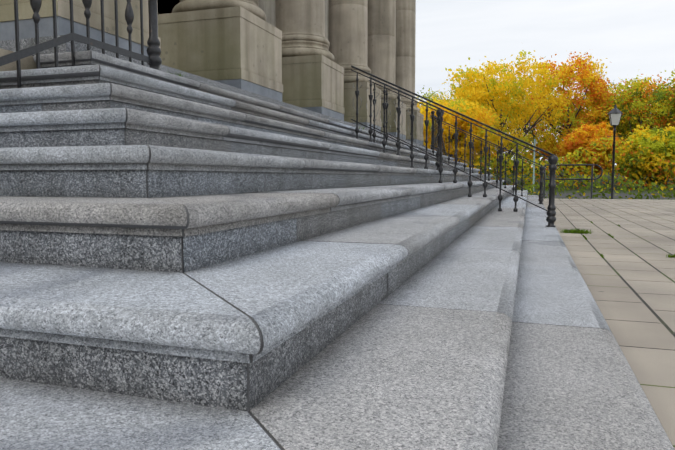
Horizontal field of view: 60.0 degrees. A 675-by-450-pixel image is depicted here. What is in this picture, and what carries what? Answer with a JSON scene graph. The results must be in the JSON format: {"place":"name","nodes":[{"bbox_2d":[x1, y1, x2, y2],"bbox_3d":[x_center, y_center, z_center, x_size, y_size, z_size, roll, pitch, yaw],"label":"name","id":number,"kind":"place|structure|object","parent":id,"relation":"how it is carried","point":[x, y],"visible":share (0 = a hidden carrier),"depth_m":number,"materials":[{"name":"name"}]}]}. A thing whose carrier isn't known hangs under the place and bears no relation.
{"place":"outdoors","nodes":[
{"label":"outdoors","id":0,"kind":"place"},
{"bbox_2d":[415,0,674,168],"label":"sky","id":1,"kind":"structure","parent":0,"point":[637,36],"materials":[{"name":"white"}]},
{"bbox_2d":[481,169,674,199],"bbox_3d":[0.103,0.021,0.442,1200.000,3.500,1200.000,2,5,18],"label":"ground","id":2,"kind":"structure","parent":0,"point":[574,190],"depth_m":55.80,"materials":[{"name":"green plant"}]},
{"bbox_2d":[0,48,35,70],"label":"cheek blocks","id":3,"kind":"structure","parent":2,"relation":"on","point":[28,62],"depth_m":3.38,"materials":[{"name":"stone"}]},
{"bbox_2d":[0,35,425,147],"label":"podium","id":4,"kind":"object","parent":2,"relation":"on","point":[9,45],"depth_m":4.79,"materials":[{"name":"stone"}]},
{"bbox_2d":[0,0,423,144],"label":"colonnade","id":5,"kind":"object","parent":4,"relation":"on","point":[295,56],"visible":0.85,"depth_m":8.50,"materials":[{"name":"stone"}]},
{"bbox_2d":[157,0,327,39],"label":"building wall","id":6,"kind":"structure","parent":2,"relation":"on","point":[267,7],"depth_m":13.91,"materials":[{"name":"stone"}]},
{"bbox_2d":[0,50,674,449],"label":"granite steps","id":7,"kind":"structure","parent":2,"relation":"on","point":[450,318],"depth_m":1.44,"materials":[{"name":"grey stone"}]},
{"bbox_2d":[0,0,161,87],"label":"side railing","id":8,"kind":"object","parent":7,"relation":"on","point":[153,59],"visible":0.92,"depth_m":3.50,"materials":[{"name":"black metal"}]},
{"bbox_2d":[0,51,504,449],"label":"step joints","id":9,"kind":"object","parent":7,"relation":"in","point":[67,75],"visible":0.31,"depth_m":3.00,"materials":[{"name":"grey"}]},
{"bbox_2d":[369,77,443,169],"bbox_3d":[0.903,-1.353,7.753,1.013,1.258,0.107,2,5,18],"label":"stair railing","id":10,"kind":"object","parent":7,"relation":"on","point":[438,114],"visible":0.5,"depth_m":7.75,"materials":[{"name":"black metal"}]},
{"bbox_2d":[430,111,446,155],"bbox_3d":[3.129,-2.061,17.631,0.110,2.364,3.560,2,5,18],"label":"side railing","id":11,"kind":"object","parent":7,"relation":"on","point":[435,136],"visible":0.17,"depth_m":16.41,"materials":[{"name":"black metal"}]},
{"bbox_2d":[351,65,557,226],"bbox_3d":[1.295,-0.954,6.780,2.380,1.898,0.107,2,5,18],"label":"stair railing","id":12,"kind":"object","parent":7,"relation":"on","point":[551,207],"visible":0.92,"depth_m":6.75,"materials":[{"name":"black metal"}]},
{"bbox_2d":[430,115,544,203],"bbox_3d":[3.143,-1.408,12.417,2.380,1.898,0.107,2,5,18],"label":"stair railing","id":13,"kind":"object","parent":7,"relation":"on","point":[541,182],"visible":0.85,"depth_m":12.36,"materials":[{"name":"black metal"}]},
{"bbox_2d":[417,95,504,163],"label":"yellow tree","id":14,"kind":"object","parent":2,"relation":"on","point":[482,114],"visible":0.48,"depth_m":52.03,"materials":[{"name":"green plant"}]},
{"bbox_2d":[416,87,520,169],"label":"tree","id":15,"kind":"object","parent":2,"relation":"on","point":[442,99],"visible":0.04,"depth_m":91.42,"materials":[{"name":"yellow plant"}]},
{"bbox_2d":[441,50,576,179],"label":"yellow tree","id":16,"kind":"object","parent":2,"relation":"on","point":[474,87],"visible":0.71,"depth_m":59.02,"materials":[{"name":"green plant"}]},
{"bbox_2d":[533,139,535,193],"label":"post","id":17,"kind":"object","parent":2,"relation":"on","point":[534,166],"visible":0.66,"depth_m":45.07,"materials":[{"name":"grey metal"}]},
{"bbox_2d":[503,89,587,169],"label":"tree","id":18,"kind":"object","parent":2,"relation":"on","point":[533,129],"visible":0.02,"depth_m":94.11,"materials":[{"name":"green plant"}]},
{"bbox_2d":[483,141,629,172],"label":"shrubs","id":19,"kind":"object","parent":2,"relation":"on","point":[535,159],"visible":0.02,"depth_m":92.87,"materials":[{"name":"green plant"}]},
{"bbox_2d":[518,50,616,177],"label":"tree","id":20,"kind":"object","parent":2,"relation":"on","point":[587,79],"visible":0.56,"depth_m":63.16,"materials":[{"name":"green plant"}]},
{"bbox_2d":[466,135,674,190],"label":"shrubs","id":21,"kind":"object","parent":2,"relation":"on","point":[588,152],"visible":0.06,"depth_m":49.59,"materials":[{"name":"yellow plant"}]},
{"bbox_2d":[557,121,622,185],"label":"bush","id":22,"kind":"object","parent":2,"relation":"on","point":[584,135],"visible":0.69,"depth_m":53.61,"materials":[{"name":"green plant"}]},
{"bbox_2d":[524,174,674,199],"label":"lawn shrubs","id":23,"kind":"object","parent":2,"relation":"on","point":[640,190],"visible":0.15,"depth_m":34.05,"materials":[{"name":"green plant"}]},
{"bbox_2d":[543,198,674,448],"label":"plaza paving","id":24,"kind":"structure","parent":2,"relation":"on","point":[629,278],"depth_m":3.56,"materials":[{"name":"beige stone"}]},
{"bbox_2d":[543,164,602,198],"bbox_3d":[6.616,-1.223,16.465,1.542,0.971,0.048,2,5,18],"label":"metal barrier","id":25,"kind":"object","parent":24,"relation":"on","point":[591,178],"visible":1,"depth_m":16.40,"materials":[{"name":"black metal"}]},
{"bbox_2d":[559,228,591,233],"bbox_3d":[2.551,0.059,6.238,0.350,0.055,0.200,2,5,18],"label":"grass tuft","id":26,"kind":"object","parent":24,"relation":"on","point":[577,231],"depth_m":6.22,"materials":[{"name":"green plant"}]},
{"bbox_2d":[558,76,666,170],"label":"tree","id":27,"kind":"object","parent":2,"relation":"on","point":[613,97],"visible":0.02,"depth_m":91.17,"materials":[{"name":"green plant"}]},
{"bbox_2d":[607,104,622,198],"bbox_3d":[11.318,-2.531,24.000,0.575,4.810,0.575,0,5,1],"label":"lamp post","id":28,"kind":"object","parent":2,"relation":"on","point":[615,114],"visible":0.75,"depth_m":23.87,"materials":[{"name":"black metal"}]},
{"bbox_2d":[585,74,674,179],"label":"green tree","id":29,"kind":"object","parent":2,"relation":"on","point":[631,107],"visible":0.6,"depth_m":61.44,"materials":[{"name":"green plant"}]},
{"bbox_2d":[608,121,674,186],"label":"bush","id":30,"kind":"object","parent":2,"relation":"on","point":[661,142],"visible":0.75,"depth_m":48.78,"materials":[{"name":"green plant"}]},
{"bbox_2d":[618,72,674,122],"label":"tree","id":31,"kind":"object","parent":2,"relation":"on","point":[644,91],"depth_m":91.64,"materials":[{"name":"green plant"}]},
{"bbox_2d":[652,70,674,128],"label":"tree","id":32,"kind":"object","parent":2,"relation":"on","point":[670,102],"visible":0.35,"depth_m":59.22,"materials":[{"name":"green plant"}]},
{"bbox_2d":[527,193,674,198],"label":"road","id":33,"kind":"structure","parent":0,"point":[607,195],"depth_m":42.29,"materials":[{"name":"grey asphalt"}]}
]}

